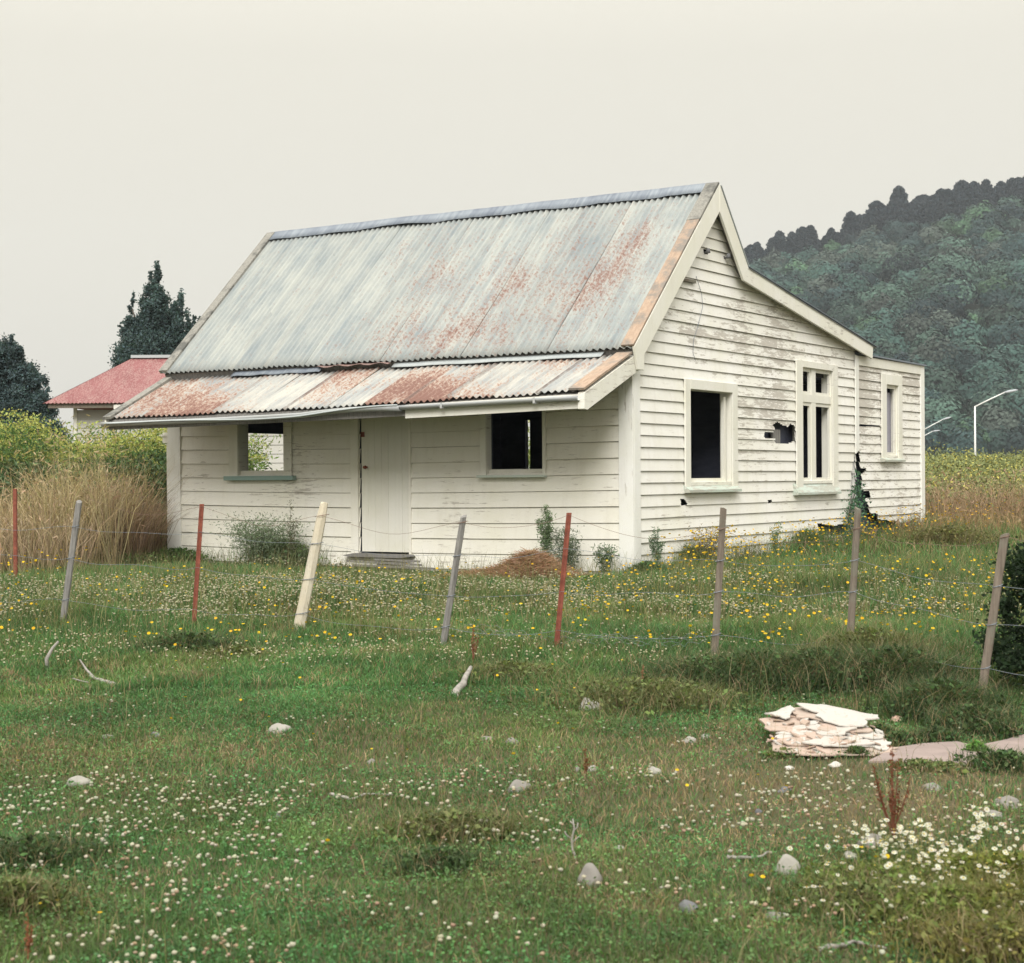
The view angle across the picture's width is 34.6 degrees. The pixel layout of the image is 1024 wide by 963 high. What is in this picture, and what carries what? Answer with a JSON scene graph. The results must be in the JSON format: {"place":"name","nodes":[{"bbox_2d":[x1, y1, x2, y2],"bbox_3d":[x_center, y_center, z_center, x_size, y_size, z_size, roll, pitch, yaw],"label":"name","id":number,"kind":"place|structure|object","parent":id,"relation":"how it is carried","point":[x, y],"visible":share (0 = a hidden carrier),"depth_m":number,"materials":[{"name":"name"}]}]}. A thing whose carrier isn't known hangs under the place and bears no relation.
{"place":"outdoors","nodes":[
{"label":"outdoors","id":0,"kind":"place"},
{"bbox_2d":[0,478,1023,962],"bbox_3d":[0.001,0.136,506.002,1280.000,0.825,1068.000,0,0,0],"label":"ground","id":1,"kind":"structure","parent":0,"point":[862,782],"depth_m":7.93,"materials":[{"name":"plant"}]},
{"bbox_2d":[13,489,17,577],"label":"fence post","id":2,"kind":"object","parent":1,"relation":"on","point":[15,545],"visible":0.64,"depth_m":19.48,"materials":[{"name":"red metal"}]},
{"bbox_2d":[21,913,34,959],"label":"dock plant","id":3,"kind":"object","parent":1,"relation":"on","point":[28,938],"visible":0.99,"depth_m":5.43,"materials":[{"name":"brown plant"}]},
{"bbox_2d":[0,420,55,506],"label":"fennel shrub","id":4,"kind":"object","parent":1,"relation":"on","point":[4,429],"visible":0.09,"depth_m":28.19,"materials":[{"name":"green plant"}]},
{"bbox_2d":[0,332,73,446],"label":"broadleaf tree","id":5,"kind":"object","parent":1,"relation":"on","point":[21,380],"visible":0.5,"depth_m":51.65,"materials":[{"name":"green plant"}]},
{"bbox_2d":[0,402,91,516],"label":"fennel shrub","id":6,"kind":"object","parent":1,"relation":"on","point":[37,445],"visible":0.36,"depth_m":27.05,"materials":[{"name":"green plant"}]},
{"bbox_2d":[0,432,99,480],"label":"fennel shrub","id":7,"kind":"object","parent":1,"relation":"on","point":[65,448],"visible":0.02,"depth_m":28.09,"materials":[{"name":"green plant"}]},
{"bbox_2d":[45,641,58,666],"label":"fallen branch","id":8,"kind":"object","parent":1,"relation":"on","point":[49,653],"visible":0.82,"depth_m":12.67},
{"bbox_2d":[60,500,81,620],"bbox_3d":[-4.124,0.853,15.307,0.246,1.362,0.057,0,0,-7],"label":"fence post","id":9,"kind":"object","parent":1,"relation":"on","point":[72,551],"visible":0.81,"depth_m":15.29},
{"bbox_2d":[67,775,92,785],"bbox_3d":[-2.249,1.567,8.544,0.136,0.080,0.095,-4,-3,-11],"label":"stone","id":10,"kind":"object","parent":1,"relation":"on","point":[80,779],"visible":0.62,"depth_m":8.51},
{"bbox_2d":[17,430,158,505],"bbox_3d":[-6.726,0.157,27.039,2.261,2.053,2.535,0,0,38],"label":"fennel shrub","id":11,"kind":"object","parent":1,"relation":"on","point":[92,447],"visible":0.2,"depth_m":26.57,"materials":[{"name":"green plant"}]},
{"bbox_2d":[73,659,117,684],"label":"fallen branch","id":12,"kind":"object","parent":1,"relation":"on","point":[88,671],"visible":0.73,"depth_m":11.99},
{"bbox_2d":[65,419,166,502],"bbox_3d":[-6.386,-0.006,27.945,2.750,2.318,2.606,0,0,0],"label":"fennel shrub","id":13,"kind":"object","parent":1,"relation":"on","point":[156,430],"visible":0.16,"depth_m":27.67,"materials":[{"name":"green plant"}]},
{"bbox_2d":[0,449,272,545],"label":"undergrowth","id":14,"kind":"object","parent":1,"relation":"on","point":[151,461],"visible":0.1,"depth_m":26.15,"materials":[{"name":"plant"}]},
{"bbox_2d":[121,430,166,547],"bbox_3d":[-5.781,0.170,27.028,1.240,1.992,1.278,0,0,0],"label":"fennel shrub","id":15,"kind":"object","parent":1,"relation":"on","point":[157,439],"visible":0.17,"depth_m":26.79,"materials":[{"name":"green plant"}]},
{"bbox_2d":[107,260,200,368],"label":"conifer tree","id":16,"kind":"object","parent":1,"relation":"on","point":[156,325],"visible":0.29,"depth_m":69.53,"materials":[{"name":"green plant"}]},
{"bbox_2d":[43,355,282,470],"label":"red roofed shed","id":17,"kind":"structure","parent":1,"relation":"on","point":[98,397],"depth_m":38.34,"materials":[{"name":"metal"}]},
{"bbox_2d":[192,504,203,622],"bbox_3d":[-2.905,0.880,15.149,0.140,1.343,0.041,0,0,-14],"label":"fence post","id":18,"kind":"object","parent":1,"relation":"on","point":[198,554],"visible":0.66,"depth_m":15.14,"materials":[{"name":"red metal"}]},
{"bbox_2d":[209,504,313,564],"bbox_3d":[-3.505,0.765,23.016,1.559,0.899,1.383,0,0,0],"label":"weed","id":19,"kind":"object","parent":1,"relation":"on","point":[260,535],"visible":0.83,"depth_m":22.93,"materials":[{"name":"green plant"}]},
{"bbox_2d":[248,433,281,470],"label":"fennel shrub","id":20,"kind":"object","parent":1,"relation":"on","point":[251,456],"visible":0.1,"depth_m":29.89,"materials":[{"name":"green plant"}]},
{"bbox_2d":[268,723,291,733],"bbox_3d":[-1.414,1.506,9.933,0.148,0.095,0.133,0,0,42],"label":"stone","id":21,"kind":"object","parent":1,"relation":"on","point":[279,726],"visible":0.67,"depth_m":9.90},
{"bbox_2d":[283,500,300,560],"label":"weed","id":22,"kind":"object","parent":1,"relation":"on","point":[292,537],"visible":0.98,"depth_m":22.82,"materials":[{"name":"green plant"}]},
{"bbox_2d":[294,502,327,629],"bbox_3d":[-1.844,0.877,14.845,0.369,1.387,0.131,0,0,0],"label":"fence post","id":23,"kind":"object","parent":1,"relation":"on","point":[312,562],"visible":0.8,"depth_m":14.81,"materials":[{"name":"wood"}]},
{"bbox_2d":[329,793,392,799],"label":"fallen branch","id":24,"kind":"object","parent":1,"relation":"on","point":[342,796],"visible":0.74,"depth_m":8.29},
{"bbox_2d":[346,558,434,569],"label":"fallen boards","id":25,"kind":"object","parent":1,"relation":"on","point":[396,560],"visible":0.62,"depth_m":22.13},
{"bbox_2d":[440,515,466,644],"bbox_3d":[-0.509,0.924,13.778,0.271,1.289,0.076,0,0,-6],"label":"fence post","id":26,"kind":"object","parent":1,"relation":"on","point":[452,587],"visible":0.81,"depth_m":13.75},
{"bbox_2d":[5,525,1021,588],"bbox_3d":[-0.026,0.531,13.530,10.864,0.386,2.199,0,0,31],"label":"fence wire","id":27,"kind":"object","parent":26,"relation":"attached to","point":[565,548],"visible":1,"depth_m":13.33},
{"bbox_2d":[11,555,1020,625],"bbox_3d":[-0.070,0.794,13.533,10.881,0.390,2.212,0,0,31],"label":"fence wire","id":28,"kind":"object","parent":26,"relation":"attached to","point":[516,595],"visible":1,"depth_m":13.59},
{"bbox_2d":[19,598,1023,675],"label":"fence wire","id":29,"kind":"object","parent":26,"relation":"attached to","point":[496,634],"visible":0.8,"depth_m":13.65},
{"bbox_2d":[88,498,1023,545],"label":"fence wire","id":30,"kind":"object","parent":26,"relation":"attached to","point":[600,527],"visible":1,"depth_m":13.38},
{"bbox_2d":[451,666,472,695],"bbox_3d":[-0.347,1.426,11.419,0.080,0.232,0.586,0,0,9],"label":"driftwood stub","id":31,"kind":"object","parent":1,"relation":"on","point":[462,683],"visible":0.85,"depth_m":11.37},
{"bbox_2d":[471,626,478,659],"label":"dock plant","id":32,"kind":"object","parent":1,"relation":"on","point":[474,647],"visible":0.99,"depth_m":12.65,"materials":[{"name":"brown plant"}]},
{"bbox_2d":[429,547,589,581],"bbox_3d":[-0.039,1.057,19.756,2.197,0.548,1.126,0,0,0],"label":"hay pile","id":33,"kind":"object","parent":1,"relation":"on","point":[519,562],"visible":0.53,"depth_m":19.53,"materials":[{"name":"brown plant"}]},
{"bbox_2d":[0,500,1022,923],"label":"yellow flowers","id":34,"kind":"object","parent":1,"relation":"on","point":[736,548],"visible":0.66,"depth_m":17.73,"materials":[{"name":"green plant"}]},
{"bbox_2d":[0,521,1023,962],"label":"grass tussocks","id":35,"kind":"object","parent":1,"relation":"on","point":[876,661],"depth_m":10.38,"materials":[{"name":"green plant"}]},
{"bbox_2d":[0,548,1023,962],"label":"clover flowers","id":36,"kind":"object","parent":1,"relation":"on","point":[290,944],"visible":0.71,"depth_m":8.22,"materials":[{"name":"white plant"}]},
{"bbox_2d":[100,182,926,574],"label":"weatherboard cottage","id":37,"kind":"structure","parent":1,"relation":"on","point":[670,364],"depth_m":22.84,"materials":[{"name":"white paint"}]},
{"bbox_2d":[223,422,295,479],"bbox_3d":[-3.592,-0.611,23.800,1.310,1.185,0.300,0,0,33],"label":"window","id":38,"kind":"structure","parent":37,"relation":"in","point":[238,434],"depth_m":23.96,"materials":[{"name":"white paint"}]},
{"bbox_2d":[361,416,408,551],"bbox_3d":[-1.754,-0.030,22.542,0.811,1.995,0.105,0,0,33],"label":"door","id":39,"kind":"structure","parent":37,"relation":"in","point":[384,440],"depth_m":22.56,"materials":[{"name":"paint"}]},
{"bbox_2d":[476,411,546,477],"bbox_3d":[0.014,-0.629,21.435,1.035,1.155,0.200,0,0,33],"label":"window","id":40,"kind":"structure","parent":37,"relation":"in","point":[486,471],"depth_m":21.61,"materials":[{"name":"white paint"}]},
{"bbox_2d":[679,379,741,492],"bbox_3d":[2.669,-0.606,22.379,0.250,1.510,1.630,0,0,33],"label":"window","id":41,"kind":"structure","parent":37,"relation":"in","point":[728,392],"depth_m":22.79,"materials":[{"name":"white paint"}]},
{"bbox_2d":[792,359,841,494],"bbox_3d":[4.672,-0.821,25.511,0.250,2.050,1.770,0,0,33],"label":"window","id":42,"kind":"structure","parent":37,"relation":"in","point":[827,399],"depth_m":25.51,"materials":[{"name":"white paint"}]},
{"bbox_2d":[878,373,905,461],"bbox_3d":[6.513,-1.087,28.357,0.210,1.505,1.050,0,0,33],"label":"window","id":43,"kind":"structure","parent":37,"relation":"in","point":[891,403],"depth_m":28.57,"materials":[{"name":"white paint"}]},
{"bbox_2d":[508,779,530,792],"bbox_3d":[0.031,1.567,8.384,0.142,0.100,0.086,-6,-2,-20],"label":"stone","id":44,"kind":"object","parent":1,"relation":"on","point":[516,783],"visible":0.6,"depth_m":8.36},
{"bbox_2d":[534,505,556,554],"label":"weed","id":45,"kind":"object","parent":1,"relation":"on","point":[545,533],"visible":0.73,"depth_m":20.59,"materials":[{"name":"green plant"}]},
{"bbox_2d":[554,513,571,645],"bbox_3d":[0.406,0.910,13.530,0.177,1.304,0.041,0,0,-10],"label":"fence post","id":46,"kind":"object","parent":1,"relation":"on","point":[563,576],"visible":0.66,"depth_m":13.52,"materials":[{"name":"red metal"}]},
{"bbox_2d":[469,624,703,647],"bbox_3d":[0.577,1.282,13.489,2.158,0.169,0.073,0,0,26],"label":"wire netting","id":47,"kind":"object","parent":46,"relation":"attached to","point":[600,637],"visible":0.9,"depth_m":13.40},
{"bbox_2d":[544,525,583,571],"bbox_3d":[0.625,0.877,20.500,0.648,0.683,0.613,0,0,0],"label":"weed","id":48,"kind":"object","parent":1,"relation":"on","point":[571,552],"visible":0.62,"depth_m":20.50,"materials":[{"name":"green plant"}]},
{"bbox_2d":[564,819,579,860],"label":"dead twig","id":49,"kind":"object","parent":1,"relation":"on","point":[572,841],"visible":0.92,"depth_m":6.91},
{"bbox_2d":[583,749,589,776],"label":"dock plant","id":50,"kind":"object","parent":1,"relation":"on","point":[586,763],"visible":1,"depth_m":8.62,"materials":[{"name":"brown plant"}]},
{"bbox_2d":[577,863,602,886],"bbox_3d":[0.306,1.564,6.428,0.106,0.147,0.090,-4,1,25],"label":"stone","id":51,"kind":"object","parent":1,"relation":"on","point":[590,871],"visible":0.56,"depth_m":6.40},
{"bbox_2d":[591,543,619,575],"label":"weed","id":52,"kind":"object","parent":1,"relation":"on","point":[607,550],"visible":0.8,"depth_m":20.33,"materials":[{"name":"green plant"}]},
{"bbox_2d":[646,766,661,773],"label":"stone","id":53,"kind":"object","parent":1,"relation":"on","point":[655,770],"visible":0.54,"depth_m":8.73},
{"bbox_2d":[649,527,665,563],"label":"weed","id":54,"kind":"object","parent":1,"relation":"on","point":[658,549],"visible":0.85,"depth_m":20.60,"materials":[{"name":"green plant"}]},
{"bbox_2d":[679,900,697,912],"bbox_3d":[0.649,1.574,6.051,0.079,0.068,0.074,2,2,-11],"label":"stone","id":55,"kind":"object","parent":1,"relation":"on","point":[685,902],"visible":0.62,"depth_m":6.03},
{"bbox_2d":[685,521,735,559],"bbox_3d":[2.610,0.849,21.616,0.714,0.644,0.955,0,0,0],"label":"weed","id":56,"kind":"object","parent":1,"relation":"on","point":[708,539],"visible":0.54,"depth_m":21.56,"materials":[{"name":"green plant"}]},
{"bbox_2d":[711,508,726,652],"bbox_3d":[1.614,0.892,12.910,0.158,1.374,0.070,0,0,-18],"label":"fence post","id":57,"kind":"object","parent":1,"relation":"on","point":[718,584],"visible":0.79,"depth_m":12.89,"materials":[{"name":"wood"}]},
{"bbox_2d":[726,851,768,859],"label":"fallen branch","id":58,"kind":"object","parent":1,"relation":"on","point":[744,856],"visible":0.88,"depth_m":6.78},
{"bbox_2d":[769,521,782,556],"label":"weed","id":59,"kind":"object","parent":1,"relation":"on","point":[774,536],"visible":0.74,"depth_m":23.56,"materials":[{"name":"green plant"}]},
{"bbox_2d":[775,854,800,874],"bbox_3d":[1.105,1.562,6.606,0.114,0.129,0.080,-5,0,5],"label":"stone","id":60,"kind":"object","parent":1,"relation":"on","point":[786,860],"visible":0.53,"depth_m":6.58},
{"bbox_2d":[759,703,898,755],"bbox_3d":[1.805,1.416,9.462,0.724,0.216,0.835,0,0,0],"label":"plasterboard heap","id":61,"kind":"object","parent":1,"relation":"on","point":[802,721],"visible":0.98,"depth_m":9.41,"materials":[{"name":"white"}]},
{"bbox_2d":[843,851,857,858],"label":"stone","id":62,"kind":"object","parent":1,"relation":"on","point":[846,853],"visible":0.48,"depth_m":6.80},
{"bbox_2d":[818,940,886,952],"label":"fallen branch","id":63,"kind":"object","parent":1,"relation":"on","point":[848,942],"visible":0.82,"depth_m":5.58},
{"bbox_2d":[847,506,860,634],"bbox_3d":[2.718,0.892,13.117,0.156,1.386,0.064,0,0,-15],"label":"fence post","id":64,"kind":"object","parent":1,"relation":"on","point":[854,570],"visible":0.71,"depth_m":13.10,"materials":[{"name":"wood"}]},
{"bbox_2d":[834,467,873,540],"bbox_3d":[5.523,0.474,26.512,0.646,1.560,0.816,0,0,35],"label":"climbing plant","id":65,"kind":"object","parent":1,"relation":"on","point":[856,501],"visible":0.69,"depth_m":26.55,"materials":[{"name":"green plant"}]},
{"bbox_2d":[857,833,880,847],"bbox_3d":[1.531,1.545,7.005,0.122,0.089,0.102,-3,2,-18],"label":"stone","id":66,"kind":"object","parent":1,"relation":"on","point":[876,838],"visible":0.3,"depth_m":6.99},
{"bbox_2d":[860,518,920,537],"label":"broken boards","id":67,"kind":"object","parent":1,"relation":"on","point":[907,522],"visible":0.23,"depth_m":27.67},
{"bbox_2d":[759,794,1023,920],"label":"daisies","id":68,"kind":"object","parent":1,"relation":"on","point":[980,826],"visible":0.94,"depth_m":6.71,"materials":[{"name":"white plant"}]},
{"bbox_2d":[872,745,910,841],"bbox_3d":[1.629,1.338,7.033,0.160,0.423,0.092,0,0,0],"label":"dock plant","id":69,"kind":"object","parent":1,"relation":"on","point":[893,806],"visible":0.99,"depth_m":7.04,"materials":[{"name":"brown plant"}]},
{"bbox_2d":[922,782,940,790],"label":"stone","id":70,"kind":"object","parent":1,"relation":"on","point":[933,785],"visible":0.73,"depth_m":8.20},
{"bbox_2d":[925,439,1023,519],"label":"weed field","id":71,"kind":"structure","parent":1,"relation":"on","point":[987,465],"depth_m":39.08,"materials":[{"name":"plant"}]},
{"bbox_2d":[978,533,1008,697],"bbox_3d":[3.135,0.992,10.768,0.264,1.309,0.056,0,0,-6],"label":"fence post","id":72,"kind":"object","parent":1,"relation":"on","point":[994,604],"visible":0.74,"depth_m":10.75,"materials":[{"name":"wood"}]},
{"bbox_2d":[974,389,1017,454],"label":"street lamp","id":73,"kind":"object","parent":1,"relation":"on","point":[1010,391],"visible":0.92,"depth_m":181.92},
{"bbox_2d":[972,536,1023,688],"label":"dark shrub","id":74,"kind":"object","parent":1,"relation":"on","point":[1004,660],"visible":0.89,"depth_m":11.29,"materials":[{"name":"green plant"}]},
{"bbox_2d":[993,795,1018,808],"bbox_3d":[2.368,1.548,7.863,0.131,0.097,0.109,4,4,-5],"label":"stone","id":75,"kind":"object","parent":1,"relation":"on","point":[1007,800],"visible":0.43,"depth_m":7.83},
{"bbox_2d":[0,414,1023,573],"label":"dry grass","id":76,"kind":"structure","parent":0,"point":[116,525],"depth_m":22.85,"materials":[{"name":"beige plant"}]},
{"bbox_2d":[0,0,1023,468],"label":"sky","id":77,"kind":"structure","parent":0,"point":[135,134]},
{"bbox_2d":[801,216,1023,475],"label":"hill","id":78,"kind":"structure","parent":0,"point":[971,306],"depth_m":484.43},
{"bbox_2d":[744,244,759,256],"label":"pine tree","id":79,"kind":"object","parent":78,"relation":"on","point":[750,248],"visible":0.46,"depth_m":617.46,"materials":[{"name":"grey plant"}]},
{"bbox_2d":[747,252,760,262],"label":"pine tree","id":80,"kind":"object","parent":78,"relation":"on","point":[751,256],"visible":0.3,"depth_m":608.04,"materials":[{"name":"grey plant"}]},
{"bbox_2d":[764,237,779,253],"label":"pine tree","id":81,"kind":"object","parent":78,"relation":"on","point":[772,241],"visible":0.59,"depth_m":612.44,"materials":[{"name":"grey plant"}]},
{"bbox_2d":[774,230,786,243],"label":"pine tree","id":82,"kind":"object","parent":78,"relation":"on","point":[780,236],"visible":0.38,"depth_m":621.41,"materials":[{"name":"grey plant"}]},
{"bbox_2d":[785,231,798,254],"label":"pine tree","id":83,"kind":"object","parent":78,"relation":"on","point":[792,239],"visible":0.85,"depth_m":612.51,"materials":[{"name":"grey plant"}]},
{"bbox_2d":[796,234,811,258],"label":"pine tree","id":84,"kind":"object","parent":78,"relation":"on","point":[803,241],"visible":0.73,"depth_m":610.54,"materials":[{"name":"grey plant"}]},
{"bbox_2d":[795,226,813,254],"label":"pine tree","id":85,"kind":"object","parent":78,"relation":"on","point":[801,230],"visible":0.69,"depth_m":615.14,"materials":[{"name":"grey plant"}]},
{"bbox_2d":[805,225,819,241],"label":"pine tree","id":86,"kind":"object","parent":78,"relation":"on","point":[813,232],"visible":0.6,"depth_m":618.30,"materials":[{"name":"grey plant"}]},
{"bbox_2d":[818,238,828,253],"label":"pine tree","id":87,"kind":"object","parent":78,"relation":"on","point":[823,242],"visible":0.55,"depth_m":608.89,"materials":[{"name":"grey plant"}]},
{"bbox_2d":[826,227,836,242],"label":"pine tree","id":88,"kind":"object","parent":78,"relation":"on","point":[830,233],"visible":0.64,"depth_m":609.48,"materials":[{"name":"grey plant"}]},
{"bbox_2d":[841,211,858,234],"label":"pine tree","id":89,"kind":"object","parent":78,"relation":"on","point":[850,218],"visible":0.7,"depth_m":612.82,"materials":[{"name":"grey plant"}]},
{"bbox_2d":[858,213,873,230],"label":"pine tree","id":90,"kind":"object","parent":78,"relation":"on","point":[863,218],"visible":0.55,"depth_m":612.29,"materials":[{"name":"grey plant"}]},
{"bbox_2d":[865,211,882,229],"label":"pine tree","id":91,"kind":"object","parent":78,"relation":"on","point":[873,219],"visible":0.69,"depth_m":611.71,"materials":[{"name":"grey plant"}]},
{"bbox_2d":[865,200,885,229],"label":"pine tree","id":92,"kind":"object","parent":78,"relation":"on","point":[877,205],"visible":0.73,"depth_m":613.76,"materials":[{"name":"grey plant"}]},
{"bbox_2d":[749,194,1023,457],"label":"hillside forest","id":93,"kind":"object","parent":78,"relation":"on","point":[938,277],"visible":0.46,"depth_m":477.41,"materials":[{"name":"plant"}]},
{"bbox_2d":[882,206,898,233],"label":"pine tree","id":94,"kind":"object","parent":78,"relation":"on","point":[888,209],"visible":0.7,"depth_m":611.95,"materials":[{"name":"grey plant"}]},
{"bbox_2d":[887,185,910,212],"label":"pine tree","id":95,"kind":"object","parent":78,"relation":"on","point":[898,196],"visible":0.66,"depth_m":616.13,"materials":[{"name":"grey plant"}]},
{"bbox_2d":[902,205,916,222],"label":"pine tree","id":96,"kind":"object","parent":78,"relation":"on","point":[907,208],"visible":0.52,"depth_m":614.20,"materials":[{"name":"grey plant"}]},
{"bbox_2d":[912,200,926,217],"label":"pine tree","id":97,"kind":"object","parent":78,"relation":"on","point":[915,205],"visible":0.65,"depth_m":615.12,"materials":[{"name":"grey plant"}]},
{"bbox_2d":[922,204,943,224],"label":"pine tree","id":98,"kind":"object","parent":78,"relation":"on","point":[930,209],"visible":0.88,"depth_m":608.77,"materials":[{"name":"grey plant"}]},
{"bbox_2d":[940,188,952,210],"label":"pine tree","id":99,"kind":"object","parent":78,"relation":"on","point":[947,193],"visible":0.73,"depth_m":614.63,"materials":[{"name":"grey plant"}]},
{"bbox_2d":[941,194,965,217],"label":"pine tree","id":100,"kind":"object","parent":78,"relation":"on","point":[950,204],"visible":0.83,"depth_m":609.55,"materials":[{"name":"grey plant"}]},
{"bbox_2d":[952,180,968,189],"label":"pine tree","id":101,"kind":"object","parent":78,"relation":"on","point":[962,183],"visible":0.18,"depth_m":622.12,"materials":[{"name":"grey plant"}]},
{"bbox_2d":[966,186,981,208],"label":"pine tree","id":102,"kind":"object","parent":78,"relation":"on","point":[977,197],"visible":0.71,"depth_m":609.01,"materials":[{"name":"grey plant"}]},
{"bbox_2d":[981,179,992,187],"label":"pine tree","id":103,"kind":"object","parent":78,"relation":"on","point":[986,183],"visible":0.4,"depth_m":622.34,"materials":[{"name":"grey plant"}]},
{"bbox_2d":[988,188,1007,206],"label":"pine tree","id":104,"kind":"object","parent":78,"relation":"on","point":[997,194],"visible":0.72,"depth_m":608.24,"materials":[{"name":"grey plant"}]},
{"bbox_2d":[994,181,1008,194],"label":"pine tree","id":105,"kind":"object","parent":78,"relation":"on","point":[1002,185],"visible":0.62,"depth_m":612.29,"materials":[{"name":"grey plant"}]},
{"bbox_2d":[1006,177,1020,198],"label":"pine tree","id":106,"kind":"object","parent":78,"relation":"on","point":[1010,181],"visible":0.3,"depth_m":616.93,"materials":[{"name":"grey plant"}]},
{"bbox_2d":[1007,180,1023,202],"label":"pine tree","id":107,"kind":"object","parent":78,"relation":"on","point":[1017,188],"visible":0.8,"depth_m":607.82,"materials":[{"name":"grey plant"}]},
{"bbox_2d":[868,734,1023,767],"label":"concrete path","id":108,"kind":"structure","parent":0,"point":[928,751],"depth_m":9.18,"materials":[{"name":"concrete"}]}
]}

